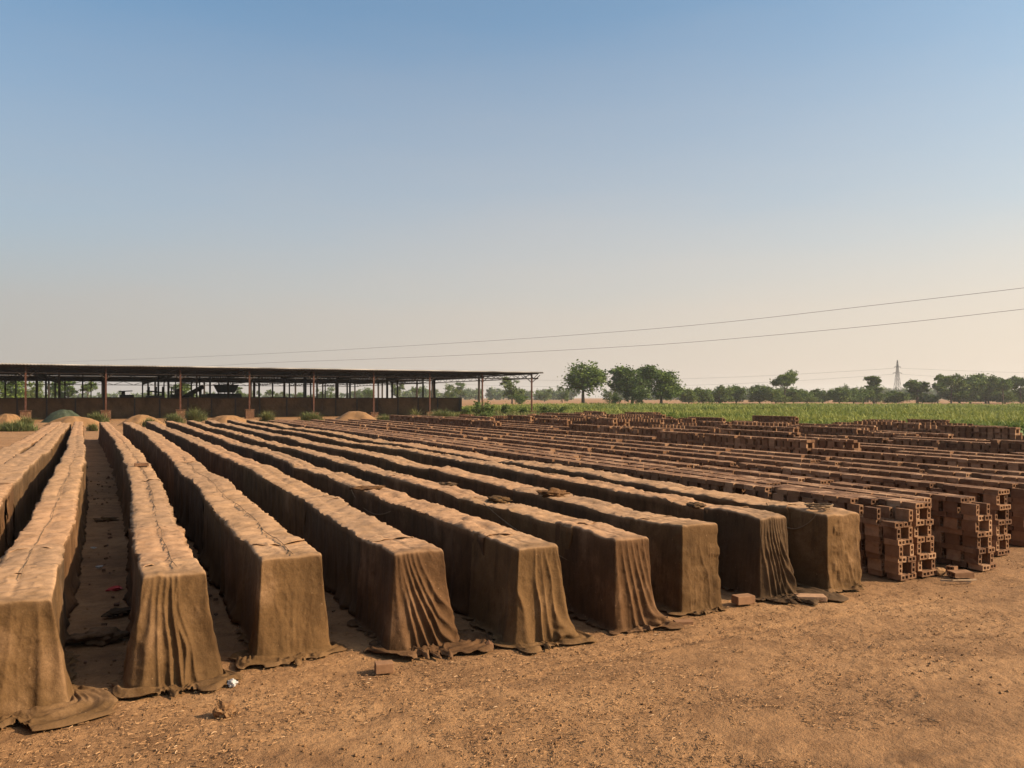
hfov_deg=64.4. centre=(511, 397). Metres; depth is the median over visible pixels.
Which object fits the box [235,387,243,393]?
tree
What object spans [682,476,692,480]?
brick
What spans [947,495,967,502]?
brick
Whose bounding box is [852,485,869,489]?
brick
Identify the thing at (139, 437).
cloth sheet
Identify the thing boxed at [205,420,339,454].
cloth sheet
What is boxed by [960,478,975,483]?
brick
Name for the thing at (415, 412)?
grass tuft
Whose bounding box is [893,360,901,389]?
pylon
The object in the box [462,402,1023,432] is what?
crop
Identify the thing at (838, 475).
brick
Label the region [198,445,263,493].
cloth sheet
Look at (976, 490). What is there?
brick
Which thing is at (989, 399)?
tree
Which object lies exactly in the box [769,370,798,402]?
tree
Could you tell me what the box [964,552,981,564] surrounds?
brick
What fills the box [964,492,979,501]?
brick
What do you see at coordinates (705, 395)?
tree
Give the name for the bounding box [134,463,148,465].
brick
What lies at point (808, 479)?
brick
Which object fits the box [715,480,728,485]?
brick
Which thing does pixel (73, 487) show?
cloth sheet
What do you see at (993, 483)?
brick
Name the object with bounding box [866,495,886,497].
brick
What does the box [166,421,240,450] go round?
cloth sheet
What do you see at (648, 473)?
brick
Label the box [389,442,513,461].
cloth sheet
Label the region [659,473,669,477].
brick
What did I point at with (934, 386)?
tree
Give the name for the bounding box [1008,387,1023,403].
tree
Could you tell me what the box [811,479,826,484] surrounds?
brick
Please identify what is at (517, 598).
cloth sheet
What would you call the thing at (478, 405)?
shrub
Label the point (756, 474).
brick
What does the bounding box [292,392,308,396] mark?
tree
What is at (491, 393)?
wood
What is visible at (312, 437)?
cloth sheet
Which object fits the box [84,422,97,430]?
grass tuft
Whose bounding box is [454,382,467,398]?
tree
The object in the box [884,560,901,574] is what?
brick
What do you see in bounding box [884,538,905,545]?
brick
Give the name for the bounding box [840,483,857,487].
brick
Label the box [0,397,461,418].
wall
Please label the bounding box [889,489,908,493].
brick
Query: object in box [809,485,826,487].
brick
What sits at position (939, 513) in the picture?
brick
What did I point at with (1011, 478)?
brick
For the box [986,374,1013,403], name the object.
tree
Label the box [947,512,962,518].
brick
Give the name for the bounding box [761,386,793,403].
tree
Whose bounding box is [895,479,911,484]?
brick
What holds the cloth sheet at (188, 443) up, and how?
on the ground at (988, 724)
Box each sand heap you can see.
[0,414,34,426]
[43,416,98,426]
[117,415,165,425]
[201,415,245,423]
[336,411,376,420]
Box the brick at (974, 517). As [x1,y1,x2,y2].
[963,514,983,520]
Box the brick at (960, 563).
[952,560,967,567]
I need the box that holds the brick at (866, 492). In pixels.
[859,491,876,494]
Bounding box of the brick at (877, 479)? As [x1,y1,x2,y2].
[872,477,885,481]
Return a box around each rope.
[20,450,74,578]
[116,435,176,565]
[185,459,292,553]
[350,486,399,514]
[483,503,566,559]
[766,503,815,529]
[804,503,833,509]
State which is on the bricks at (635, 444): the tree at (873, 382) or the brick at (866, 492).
the brick at (866, 492)
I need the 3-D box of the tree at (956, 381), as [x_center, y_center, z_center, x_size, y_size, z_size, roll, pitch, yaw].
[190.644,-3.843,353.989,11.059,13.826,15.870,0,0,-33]
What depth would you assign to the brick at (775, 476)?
17.11 m
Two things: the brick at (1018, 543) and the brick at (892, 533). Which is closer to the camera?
the brick at (892, 533)
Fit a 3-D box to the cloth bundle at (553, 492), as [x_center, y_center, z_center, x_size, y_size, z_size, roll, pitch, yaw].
[0.703,1.622,13.850,0.632,0.187,0.346,0,0,-30]
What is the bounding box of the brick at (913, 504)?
[902,501,923,508]
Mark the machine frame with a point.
(148, 391)
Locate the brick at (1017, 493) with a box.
[1011,488,1023,498]
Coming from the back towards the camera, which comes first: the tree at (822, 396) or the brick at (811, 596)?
the tree at (822, 396)
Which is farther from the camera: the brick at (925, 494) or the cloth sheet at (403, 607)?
the brick at (925, 494)
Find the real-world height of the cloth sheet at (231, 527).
1.153 m
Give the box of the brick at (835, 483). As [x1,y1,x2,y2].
[830,482,844,486]
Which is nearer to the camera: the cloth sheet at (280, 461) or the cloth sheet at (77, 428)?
the cloth sheet at (280, 461)
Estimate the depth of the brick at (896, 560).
12.49 m
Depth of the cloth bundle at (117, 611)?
10.47 m
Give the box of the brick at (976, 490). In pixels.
[969,487,988,493]
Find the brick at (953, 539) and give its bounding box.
[945,532,961,544]
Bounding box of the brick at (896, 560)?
[885,555,906,562]
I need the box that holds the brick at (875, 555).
[866,551,884,558]
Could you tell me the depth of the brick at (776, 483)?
15.71 m
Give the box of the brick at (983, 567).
[968,563,989,570]
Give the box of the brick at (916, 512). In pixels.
[902,507,919,519]
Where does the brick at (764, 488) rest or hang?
on the bricks at (635, 444)
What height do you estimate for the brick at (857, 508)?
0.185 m
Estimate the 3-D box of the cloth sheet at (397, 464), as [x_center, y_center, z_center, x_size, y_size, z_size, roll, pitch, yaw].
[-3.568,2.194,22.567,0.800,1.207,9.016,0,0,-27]
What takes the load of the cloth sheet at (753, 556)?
on the ground at (988, 724)
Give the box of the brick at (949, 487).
[943,484,960,490]
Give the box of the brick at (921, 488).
[914,486,928,490]
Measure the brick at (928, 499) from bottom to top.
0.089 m
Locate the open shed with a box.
[0,363,543,419]
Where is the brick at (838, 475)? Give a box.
[830,473,845,477]
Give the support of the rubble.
on the ground at (988, 724)
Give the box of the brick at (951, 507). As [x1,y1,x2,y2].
[943,501,960,512]
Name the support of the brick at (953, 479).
on the bricks at (635, 444)
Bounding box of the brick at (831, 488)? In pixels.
[822,486,836,489]
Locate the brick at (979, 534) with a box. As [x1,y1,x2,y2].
[963,530,984,537]
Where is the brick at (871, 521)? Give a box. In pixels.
[863,518,883,524]
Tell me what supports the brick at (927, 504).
on the bricks at (635, 444)
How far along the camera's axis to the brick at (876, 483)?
16.62 m
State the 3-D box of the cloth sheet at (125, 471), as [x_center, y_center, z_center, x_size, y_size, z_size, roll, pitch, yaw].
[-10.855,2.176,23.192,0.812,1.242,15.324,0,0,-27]
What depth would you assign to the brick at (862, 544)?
13.06 m
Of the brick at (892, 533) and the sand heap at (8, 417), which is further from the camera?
the sand heap at (8, 417)
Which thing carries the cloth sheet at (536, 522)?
on the ground at (988, 724)
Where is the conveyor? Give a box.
[181,385,203,397]
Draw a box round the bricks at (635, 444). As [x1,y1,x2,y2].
[2,411,1023,580]
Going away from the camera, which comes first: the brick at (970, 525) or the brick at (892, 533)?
the brick at (892, 533)
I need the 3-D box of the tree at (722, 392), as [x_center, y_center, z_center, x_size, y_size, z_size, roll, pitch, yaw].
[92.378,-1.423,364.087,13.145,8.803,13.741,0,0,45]
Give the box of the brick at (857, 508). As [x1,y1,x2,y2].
[847,503,863,515]
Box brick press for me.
[119,390,133,396]
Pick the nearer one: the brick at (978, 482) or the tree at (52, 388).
the brick at (978, 482)
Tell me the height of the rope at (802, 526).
0.344 m
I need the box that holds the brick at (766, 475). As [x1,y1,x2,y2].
[760,473,774,477]
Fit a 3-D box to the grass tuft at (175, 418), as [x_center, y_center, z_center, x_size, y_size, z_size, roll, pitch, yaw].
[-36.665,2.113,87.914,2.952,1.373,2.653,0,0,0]
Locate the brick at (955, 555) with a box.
[946,548,963,560]
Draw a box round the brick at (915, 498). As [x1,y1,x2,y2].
[902,496,922,500]
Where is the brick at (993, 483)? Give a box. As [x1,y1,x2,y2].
[985,481,999,486]
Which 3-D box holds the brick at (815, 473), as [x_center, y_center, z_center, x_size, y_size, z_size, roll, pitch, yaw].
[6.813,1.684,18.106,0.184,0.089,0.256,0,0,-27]
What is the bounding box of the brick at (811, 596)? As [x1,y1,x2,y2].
[794,593,826,601]
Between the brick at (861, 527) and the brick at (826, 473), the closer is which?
the brick at (861, 527)
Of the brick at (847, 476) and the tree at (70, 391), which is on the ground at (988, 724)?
the tree at (70, 391)
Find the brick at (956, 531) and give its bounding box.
[948,528,962,534]
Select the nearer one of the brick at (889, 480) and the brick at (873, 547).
the brick at (873, 547)
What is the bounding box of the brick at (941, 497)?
[932,494,952,500]
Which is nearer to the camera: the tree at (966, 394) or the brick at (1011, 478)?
the brick at (1011, 478)
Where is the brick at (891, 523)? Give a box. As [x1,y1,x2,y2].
[881,520,902,527]
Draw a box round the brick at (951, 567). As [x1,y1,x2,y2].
[946,565,957,569]
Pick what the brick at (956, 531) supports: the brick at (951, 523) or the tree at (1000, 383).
the brick at (951, 523)
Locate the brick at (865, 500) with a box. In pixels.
[859,497,878,504]
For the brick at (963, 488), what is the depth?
14.97 m
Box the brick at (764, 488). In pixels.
[755,486,772,491]
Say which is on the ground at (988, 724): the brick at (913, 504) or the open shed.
the open shed
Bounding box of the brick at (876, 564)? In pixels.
[868,557,884,570]
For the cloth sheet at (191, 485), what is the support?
on the ground at (988, 724)
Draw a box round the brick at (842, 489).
[834,488,852,491]
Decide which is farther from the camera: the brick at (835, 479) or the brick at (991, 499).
the brick at (835, 479)
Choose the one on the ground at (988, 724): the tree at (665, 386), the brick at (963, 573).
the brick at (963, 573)
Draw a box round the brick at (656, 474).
[651,472,664,476]
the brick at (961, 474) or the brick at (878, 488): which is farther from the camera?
the brick at (961, 474)
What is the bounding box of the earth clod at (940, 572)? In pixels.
[935,567,945,576]
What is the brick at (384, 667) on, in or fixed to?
on the ground at (988, 724)
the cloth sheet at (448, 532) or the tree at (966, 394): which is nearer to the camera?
the cloth sheet at (448, 532)
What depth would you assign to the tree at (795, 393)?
366.33 m
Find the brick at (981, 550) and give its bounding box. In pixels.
[964,546,985,553]
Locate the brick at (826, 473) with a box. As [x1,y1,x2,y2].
[820,471,834,476]
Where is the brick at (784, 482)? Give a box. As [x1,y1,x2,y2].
[777,481,792,484]
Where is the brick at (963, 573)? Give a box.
[946,569,973,577]
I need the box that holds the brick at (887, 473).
[879,471,891,475]
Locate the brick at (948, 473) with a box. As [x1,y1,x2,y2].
[943,471,955,475]
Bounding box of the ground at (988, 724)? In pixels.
[0,398,1023,767]
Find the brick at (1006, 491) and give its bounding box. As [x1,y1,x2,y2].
[992,488,1009,493]
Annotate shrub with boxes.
[460,404,473,414]
[468,400,494,415]
[481,411,499,416]
[501,401,511,413]
[518,407,527,412]
[537,405,557,412]
[555,406,567,412]
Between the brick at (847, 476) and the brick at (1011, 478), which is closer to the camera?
the brick at (1011, 478)
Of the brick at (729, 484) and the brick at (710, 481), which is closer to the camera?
the brick at (729, 484)
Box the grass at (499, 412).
[435,409,622,416]
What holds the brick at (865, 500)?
on the bricks at (635, 444)
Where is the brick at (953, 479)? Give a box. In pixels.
[947,477,961,482]
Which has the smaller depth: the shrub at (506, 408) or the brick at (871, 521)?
the brick at (871, 521)
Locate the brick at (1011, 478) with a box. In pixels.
[1004,476,1021,481]
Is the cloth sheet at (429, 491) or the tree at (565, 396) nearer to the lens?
the cloth sheet at (429, 491)
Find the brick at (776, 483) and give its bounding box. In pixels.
[767,481,780,485]
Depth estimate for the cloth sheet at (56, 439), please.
32.81 m
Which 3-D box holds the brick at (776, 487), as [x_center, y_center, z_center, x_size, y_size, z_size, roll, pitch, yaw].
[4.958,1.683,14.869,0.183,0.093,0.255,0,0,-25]
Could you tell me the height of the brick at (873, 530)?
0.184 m
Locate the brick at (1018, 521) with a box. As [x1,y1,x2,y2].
[1010,516,1023,526]
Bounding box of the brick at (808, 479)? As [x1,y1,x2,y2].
[806,477,822,481]
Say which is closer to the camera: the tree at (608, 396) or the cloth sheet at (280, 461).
the cloth sheet at (280, 461)
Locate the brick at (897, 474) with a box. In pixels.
[891,472,903,476]
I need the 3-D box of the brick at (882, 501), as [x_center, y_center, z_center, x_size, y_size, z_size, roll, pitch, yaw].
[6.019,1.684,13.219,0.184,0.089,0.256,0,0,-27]
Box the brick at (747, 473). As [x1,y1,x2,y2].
[742,471,751,475]
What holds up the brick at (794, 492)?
on the bricks at (635, 444)
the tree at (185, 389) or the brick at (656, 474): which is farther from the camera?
the tree at (185, 389)
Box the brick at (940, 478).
[934,476,946,481]
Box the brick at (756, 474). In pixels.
[751,472,765,476]
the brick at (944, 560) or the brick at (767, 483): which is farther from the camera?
the brick at (767, 483)
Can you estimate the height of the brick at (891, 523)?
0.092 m
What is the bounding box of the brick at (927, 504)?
[915,500,931,507]
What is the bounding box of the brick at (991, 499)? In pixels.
[983,494,999,504]
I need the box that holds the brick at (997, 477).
[991,475,1007,480]
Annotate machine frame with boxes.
[146,387,164,397]
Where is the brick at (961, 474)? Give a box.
[955,472,971,476]
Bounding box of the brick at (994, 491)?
[984,488,1003,494]
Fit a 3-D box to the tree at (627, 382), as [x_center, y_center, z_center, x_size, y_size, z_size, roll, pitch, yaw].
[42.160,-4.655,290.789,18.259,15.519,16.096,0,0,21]
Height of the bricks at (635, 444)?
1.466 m
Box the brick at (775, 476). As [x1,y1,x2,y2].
[770,475,782,478]
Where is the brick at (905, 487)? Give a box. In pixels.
[899,485,912,488]
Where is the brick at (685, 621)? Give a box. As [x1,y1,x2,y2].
[673,619,692,624]
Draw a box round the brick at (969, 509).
[961,503,979,515]
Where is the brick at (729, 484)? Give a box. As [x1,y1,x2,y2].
[725,482,737,487]
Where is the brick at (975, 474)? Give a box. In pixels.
[972,473,987,476]
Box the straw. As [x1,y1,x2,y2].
[0,551,1023,767]
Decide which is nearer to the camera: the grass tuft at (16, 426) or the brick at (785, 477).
the brick at (785, 477)
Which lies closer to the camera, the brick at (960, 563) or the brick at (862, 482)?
the brick at (960, 563)
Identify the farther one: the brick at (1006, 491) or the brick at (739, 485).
the brick at (739, 485)
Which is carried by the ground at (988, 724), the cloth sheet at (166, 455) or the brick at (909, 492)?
the cloth sheet at (166, 455)
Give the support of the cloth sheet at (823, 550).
on the ground at (988, 724)
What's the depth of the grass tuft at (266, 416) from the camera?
91.75 m
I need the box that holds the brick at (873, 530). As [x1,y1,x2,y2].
[865,524,881,536]
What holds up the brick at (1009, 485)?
on the brick at (1017, 493)
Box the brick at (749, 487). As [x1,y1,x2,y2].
[744,484,759,489]
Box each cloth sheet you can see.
[0,443,30,464]
[0,447,52,539]
[0,483,14,556]
[0,543,69,644]
[0,564,117,731]
[8,499,81,618]
[13,422,60,446]
[29,423,70,473]
[40,455,88,560]
[62,436,88,495]
[69,421,84,443]
[98,422,129,468]
[106,558,241,697]
[111,442,160,536]
[122,422,164,462]
[122,478,176,605]
[125,525,193,637]
[146,421,212,461]
[150,439,196,505]
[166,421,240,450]
[172,462,235,557]
[187,420,310,458]
[197,490,303,625]
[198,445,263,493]
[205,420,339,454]
[227,420,324,441]
[228,536,347,668]
[229,442,307,475]
[243,464,337,538]
[246,420,397,444]
[289,462,374,506]
[299,450,405,486]
[303,496,413,616]
[316,436,444,465]
[331,447,440,481]
[347,534,492,658]
[353,485,519,615]
[386,475,483,512]
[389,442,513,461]
[428,466,533,502]
[432,454,554,486]
[458,496,596,556]
[462,528,597,652]
[498,460,697,493]
[512,487,671,531]
[533,473,748,520]
[555,520,683,634]
[620,513,729,615]
[661,486,813,534]
[704,505,848,604]
[769,502,865,592]
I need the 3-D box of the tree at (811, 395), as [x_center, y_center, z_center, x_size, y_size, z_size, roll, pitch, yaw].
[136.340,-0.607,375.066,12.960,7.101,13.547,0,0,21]
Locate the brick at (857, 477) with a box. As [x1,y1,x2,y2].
[851,475,865,479]
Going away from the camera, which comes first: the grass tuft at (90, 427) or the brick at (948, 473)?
the brick at (948, 473)
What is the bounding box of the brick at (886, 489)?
[884,487,902,491]
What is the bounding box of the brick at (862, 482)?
[856,480,868,483]
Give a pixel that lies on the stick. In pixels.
(962, 580)
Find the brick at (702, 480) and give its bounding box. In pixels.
[697,478,707,483]
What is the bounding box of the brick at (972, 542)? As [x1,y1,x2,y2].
[963,535,980,547]
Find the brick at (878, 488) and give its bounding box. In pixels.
[872,485,886,491]
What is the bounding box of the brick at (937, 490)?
[930,488,944,492]
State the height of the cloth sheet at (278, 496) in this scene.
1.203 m
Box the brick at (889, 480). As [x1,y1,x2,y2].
[883,478,894,483]
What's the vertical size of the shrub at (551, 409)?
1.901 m
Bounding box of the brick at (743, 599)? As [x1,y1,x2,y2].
[731,593,754,604]
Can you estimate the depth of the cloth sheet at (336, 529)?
11.55 m
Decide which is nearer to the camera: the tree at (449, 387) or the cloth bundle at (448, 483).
the cloth bundle at (448, 483)
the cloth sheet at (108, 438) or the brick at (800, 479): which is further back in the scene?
the cloth sheet at (108, 438)
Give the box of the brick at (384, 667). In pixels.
[374,660,393,674]
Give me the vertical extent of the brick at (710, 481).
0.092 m
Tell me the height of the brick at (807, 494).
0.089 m
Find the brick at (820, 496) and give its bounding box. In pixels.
[812,493,830,499]
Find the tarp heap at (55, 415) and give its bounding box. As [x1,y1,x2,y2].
[40,409,80,422]
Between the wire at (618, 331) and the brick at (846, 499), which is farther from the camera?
the wire at (618, 331)
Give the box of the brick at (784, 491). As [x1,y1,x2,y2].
[776,488,793,494]
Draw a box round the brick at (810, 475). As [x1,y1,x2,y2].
[806,474,816,477]
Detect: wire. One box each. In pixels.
[14,288,1019,363]
[199,309,1021,366]
[420,374,889,386]
[493,368,890,379]
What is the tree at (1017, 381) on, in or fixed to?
on the ground at (988, 724)
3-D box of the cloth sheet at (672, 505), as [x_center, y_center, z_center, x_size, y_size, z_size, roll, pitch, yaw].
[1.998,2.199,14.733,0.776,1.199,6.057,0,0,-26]
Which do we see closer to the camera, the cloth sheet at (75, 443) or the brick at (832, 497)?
the brick at (832, 497)
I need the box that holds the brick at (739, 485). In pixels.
[735,483,747,488]
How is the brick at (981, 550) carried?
on the brick at (973, 558)
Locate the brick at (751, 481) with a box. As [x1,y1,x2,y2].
[745,480,760,482]
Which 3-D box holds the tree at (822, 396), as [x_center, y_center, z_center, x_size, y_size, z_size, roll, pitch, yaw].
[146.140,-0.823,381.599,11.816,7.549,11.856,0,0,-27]
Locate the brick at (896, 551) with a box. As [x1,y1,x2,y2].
[885,544,902,557]
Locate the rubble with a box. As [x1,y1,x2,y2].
[83,473,334,663]
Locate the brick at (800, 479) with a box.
[789,477,804,481]
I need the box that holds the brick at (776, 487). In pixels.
[774,486,788,491]
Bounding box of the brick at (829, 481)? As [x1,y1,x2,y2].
[820,479,833,484]
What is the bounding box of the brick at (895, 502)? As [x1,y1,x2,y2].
[886,499,906,506]
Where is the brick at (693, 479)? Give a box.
[690,477,701,482]
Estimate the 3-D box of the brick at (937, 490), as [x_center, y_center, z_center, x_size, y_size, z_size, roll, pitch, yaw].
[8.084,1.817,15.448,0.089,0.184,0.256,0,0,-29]
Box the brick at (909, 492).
[902,490,919,495]
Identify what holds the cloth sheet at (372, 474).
on the ground at (988, 724)
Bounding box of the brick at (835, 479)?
[829,477,841,481]
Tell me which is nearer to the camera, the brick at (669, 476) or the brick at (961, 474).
the brick at (669, 476)
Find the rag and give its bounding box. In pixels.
[105,585,122,590]
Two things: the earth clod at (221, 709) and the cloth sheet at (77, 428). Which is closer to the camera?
the earth clod at (221, 709)
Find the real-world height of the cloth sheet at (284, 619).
1.090 m
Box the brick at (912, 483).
[907,481,922,485]
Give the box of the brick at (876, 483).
[870,481,882,485]
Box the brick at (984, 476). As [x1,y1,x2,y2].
[979,474,990,478]
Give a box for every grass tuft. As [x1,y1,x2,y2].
[0,419,39,430]
[13,414,38,424]
[83,411,111,421]
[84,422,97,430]
[137,417,157,426]
[159,412,186,422]
[180,407,209,421]
[257,411,278,421]
[296,411,327,420]
[375,414,389,420]
[405,406,424,415]
[425,407,456,416]
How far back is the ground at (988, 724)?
7.76 m
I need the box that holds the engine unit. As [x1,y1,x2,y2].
[170,388,181,397]
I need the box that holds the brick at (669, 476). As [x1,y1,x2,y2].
[665,474,677,478]
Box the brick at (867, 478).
[863,476,875,480]
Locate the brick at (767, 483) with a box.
[757,481,772,484]
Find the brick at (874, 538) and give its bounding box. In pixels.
[865,535,883,541]
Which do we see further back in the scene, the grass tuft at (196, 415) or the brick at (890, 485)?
the grass tuft at (196, 415)
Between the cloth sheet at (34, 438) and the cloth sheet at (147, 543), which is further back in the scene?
the cloth sheet at (34, 438)
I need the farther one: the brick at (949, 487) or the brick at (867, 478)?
the brick at (867, 478)
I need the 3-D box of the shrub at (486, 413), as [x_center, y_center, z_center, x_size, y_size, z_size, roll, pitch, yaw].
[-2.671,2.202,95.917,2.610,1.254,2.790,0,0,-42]
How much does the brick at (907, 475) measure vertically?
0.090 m
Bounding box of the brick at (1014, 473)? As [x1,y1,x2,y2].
[1008,471,1023,475]
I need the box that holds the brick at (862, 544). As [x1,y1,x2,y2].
[859,539,864,549]
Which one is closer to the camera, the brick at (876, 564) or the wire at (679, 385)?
the brick at (876, 564)
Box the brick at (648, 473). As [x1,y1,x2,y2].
[644,471,655,475]
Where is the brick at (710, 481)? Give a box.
[706,479,720,484]
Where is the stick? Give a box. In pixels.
[940,579,976,582]
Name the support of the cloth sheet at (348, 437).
on the ground at (988, 724)
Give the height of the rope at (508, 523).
0.497 m
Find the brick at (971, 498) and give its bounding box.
[954,495,974,501]
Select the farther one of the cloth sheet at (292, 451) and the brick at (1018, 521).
the cloth sheet at (292, 451)
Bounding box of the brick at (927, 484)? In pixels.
[918,482,935,487]
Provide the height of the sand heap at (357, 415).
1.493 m
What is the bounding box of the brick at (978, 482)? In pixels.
[972,479,987,484]
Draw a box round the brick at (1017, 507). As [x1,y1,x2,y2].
[1011,502,1023,512]
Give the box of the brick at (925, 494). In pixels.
[917,492,934,498]
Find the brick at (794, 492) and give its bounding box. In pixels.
[788,490,802,496]
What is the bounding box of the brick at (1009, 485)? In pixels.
[1000,482,1018,487]
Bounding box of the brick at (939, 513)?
[932,510,946,516]
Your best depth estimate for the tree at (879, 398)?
378.37 m
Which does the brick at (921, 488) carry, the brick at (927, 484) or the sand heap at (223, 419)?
the brick at (927, 484)
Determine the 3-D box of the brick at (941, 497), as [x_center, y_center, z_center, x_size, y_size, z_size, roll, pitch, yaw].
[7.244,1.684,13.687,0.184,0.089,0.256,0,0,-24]
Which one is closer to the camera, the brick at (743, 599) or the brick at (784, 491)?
the brick at (743, 599)
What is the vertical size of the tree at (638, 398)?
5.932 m
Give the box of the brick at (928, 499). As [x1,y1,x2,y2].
[910,496,930,501]
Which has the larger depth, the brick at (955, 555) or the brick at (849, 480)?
the brick at (849, 480)
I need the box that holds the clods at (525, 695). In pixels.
[1,463,1023,767]
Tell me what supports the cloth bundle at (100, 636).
on the ground at (988, 724)
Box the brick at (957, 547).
[950,544,964,550]
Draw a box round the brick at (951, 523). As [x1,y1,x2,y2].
[943,517,960,528]
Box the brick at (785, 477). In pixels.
[779,475,793,479]
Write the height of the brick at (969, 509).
0.184 m
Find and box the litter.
[227,679,237,686]
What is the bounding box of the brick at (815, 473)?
[811,471,824,475]
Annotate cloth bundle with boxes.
[66,627,129,646]
[93,516,118,520]
[101,606,130,616]
[349,485,384,489]
[439,482,456,485]
[487,495,512,503]
[536,487,569,497]
[686,502,706,507]
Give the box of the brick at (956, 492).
[947,490,961,494]
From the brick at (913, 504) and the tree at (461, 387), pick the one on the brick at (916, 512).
the brick at (913, 504)
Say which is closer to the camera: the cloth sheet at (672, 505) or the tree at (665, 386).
the cloth sheet at (672, 505)
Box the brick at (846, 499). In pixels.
[838,496,858,503]
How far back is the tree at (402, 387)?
428.68 m
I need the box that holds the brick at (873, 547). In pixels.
[865,540,881,553]
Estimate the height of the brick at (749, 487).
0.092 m
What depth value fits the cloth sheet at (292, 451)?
33.17 m
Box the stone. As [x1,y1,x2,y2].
[485,640,493,648]
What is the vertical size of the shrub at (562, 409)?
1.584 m
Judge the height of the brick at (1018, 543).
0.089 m
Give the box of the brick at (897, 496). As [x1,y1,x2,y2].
[887,495,906,497]
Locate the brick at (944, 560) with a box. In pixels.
[937,556,951,564]
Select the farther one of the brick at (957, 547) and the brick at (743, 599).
the brick at (957, 547)
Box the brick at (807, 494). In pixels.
[800,491,818,497]
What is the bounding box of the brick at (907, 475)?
[900,473,915,477]
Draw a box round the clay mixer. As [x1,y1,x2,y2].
[202,385,241,397]
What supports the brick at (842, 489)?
on the bricks at (635, 444)
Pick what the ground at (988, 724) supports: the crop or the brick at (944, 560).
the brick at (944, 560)
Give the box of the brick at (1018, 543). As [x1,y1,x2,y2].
[1012,540,1023,545]
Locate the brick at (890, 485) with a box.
[884,483,896,487]
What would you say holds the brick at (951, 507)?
on the brick at (956, 515)
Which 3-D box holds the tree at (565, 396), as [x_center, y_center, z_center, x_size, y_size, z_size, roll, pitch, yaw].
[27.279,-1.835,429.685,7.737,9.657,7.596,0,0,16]
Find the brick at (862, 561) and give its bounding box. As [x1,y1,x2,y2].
[860,555,865,566]
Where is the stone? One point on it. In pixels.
(487, 642)
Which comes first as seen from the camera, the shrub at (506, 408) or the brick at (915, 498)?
the brick at (915, 498)
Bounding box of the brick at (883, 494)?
[873,493,892,495]
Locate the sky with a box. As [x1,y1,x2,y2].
[0,0,1023,397]
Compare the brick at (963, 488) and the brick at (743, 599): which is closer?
the brick at (743, 599)
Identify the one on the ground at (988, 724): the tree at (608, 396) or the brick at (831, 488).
the tree at (608, 396)
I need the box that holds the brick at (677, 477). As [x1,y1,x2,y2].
[674,475,685,479]
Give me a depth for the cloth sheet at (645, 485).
17.36 m
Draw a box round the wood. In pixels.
[0,383,947,399]
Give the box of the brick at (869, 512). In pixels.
[863,506,880,519]
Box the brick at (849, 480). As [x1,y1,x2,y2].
[843,478,854,482]
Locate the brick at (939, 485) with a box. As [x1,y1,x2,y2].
[937,483,950,487]
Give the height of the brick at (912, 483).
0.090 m
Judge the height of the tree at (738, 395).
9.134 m
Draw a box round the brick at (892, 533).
[883,527,900,539]
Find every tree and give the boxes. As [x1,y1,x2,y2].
[0,381,33,397]
[20,381,44,397]
[47,382,63,397]
[57,381,78,397]
[79,382,97,396]
[170,384,192,394]
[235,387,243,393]
[265,389,274,396]
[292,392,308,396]
[315,387,334,397]
[361,387,372,397]
[393,384,405,397]
[411,386,421,394]
[442,383,461,397]
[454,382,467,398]
[499,376,525,403]
[512,393,528,403]
[536,389,553,401]
[555,386,569,402]
[557,359,611,402]
[600,387,615,402]
[606,363,653,403]
[611,392,621,403]
[630,390,645,403]
[637,364,687,402]
[679,388,698,402]
[693,386,716,402]
[708,384,735,402]
[727,384,748,403]
[746,384,772,402]
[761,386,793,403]
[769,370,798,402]
[783,387,810,402]
[796,388,820,402]
[810,388,833,402]
[827,386,852,402]
[845,388,866,403]
[855,387,877,402]
[862,376,883,403]
[870,392,884,402]
[882,390,915,403]
[902,379,930,403]
[913,393,936,402]
[927,394,940,403]
[930,382,941,402]
[933,373,969,403]
[936,379,984,403]
[963,373,987,403]
[971,389,1011,403]
[972,371,1002,403]
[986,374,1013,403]
[988,390,1022,403]
[1008,375,1023,401]
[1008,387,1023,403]
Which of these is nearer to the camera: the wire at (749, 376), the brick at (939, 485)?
the brick at (939, 485)
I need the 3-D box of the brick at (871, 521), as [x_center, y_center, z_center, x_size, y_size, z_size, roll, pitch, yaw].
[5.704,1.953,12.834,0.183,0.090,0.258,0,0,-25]
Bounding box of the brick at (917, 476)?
[911,474,925,478]
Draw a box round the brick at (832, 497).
[824,494,841,501]
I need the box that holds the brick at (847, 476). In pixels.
[842,474,854,478]
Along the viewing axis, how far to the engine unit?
131.59 m
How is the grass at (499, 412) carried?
on the ground at (988, 724)
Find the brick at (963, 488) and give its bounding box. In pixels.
[956,486,971,491]
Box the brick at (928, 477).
[923,475,936,479]
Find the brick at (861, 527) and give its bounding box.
[859,522,864,532]
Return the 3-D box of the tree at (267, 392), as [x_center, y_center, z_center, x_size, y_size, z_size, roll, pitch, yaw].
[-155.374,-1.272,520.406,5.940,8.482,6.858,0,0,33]
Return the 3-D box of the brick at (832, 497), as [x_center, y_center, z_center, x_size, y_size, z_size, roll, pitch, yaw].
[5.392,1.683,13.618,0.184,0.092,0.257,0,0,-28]
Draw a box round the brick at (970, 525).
[961,519,978,531]
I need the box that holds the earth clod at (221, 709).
[212,700,235,718]
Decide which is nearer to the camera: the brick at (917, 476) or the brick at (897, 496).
the brick at (897, 496)
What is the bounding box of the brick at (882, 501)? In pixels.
[877,497,889,504]
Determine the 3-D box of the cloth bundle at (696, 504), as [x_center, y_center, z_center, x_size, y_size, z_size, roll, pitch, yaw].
[2.867,1.669,12.652,0.304,0.099,0.421,0,0,-1]
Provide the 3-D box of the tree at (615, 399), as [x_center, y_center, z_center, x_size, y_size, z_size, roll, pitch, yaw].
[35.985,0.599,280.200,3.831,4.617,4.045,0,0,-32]

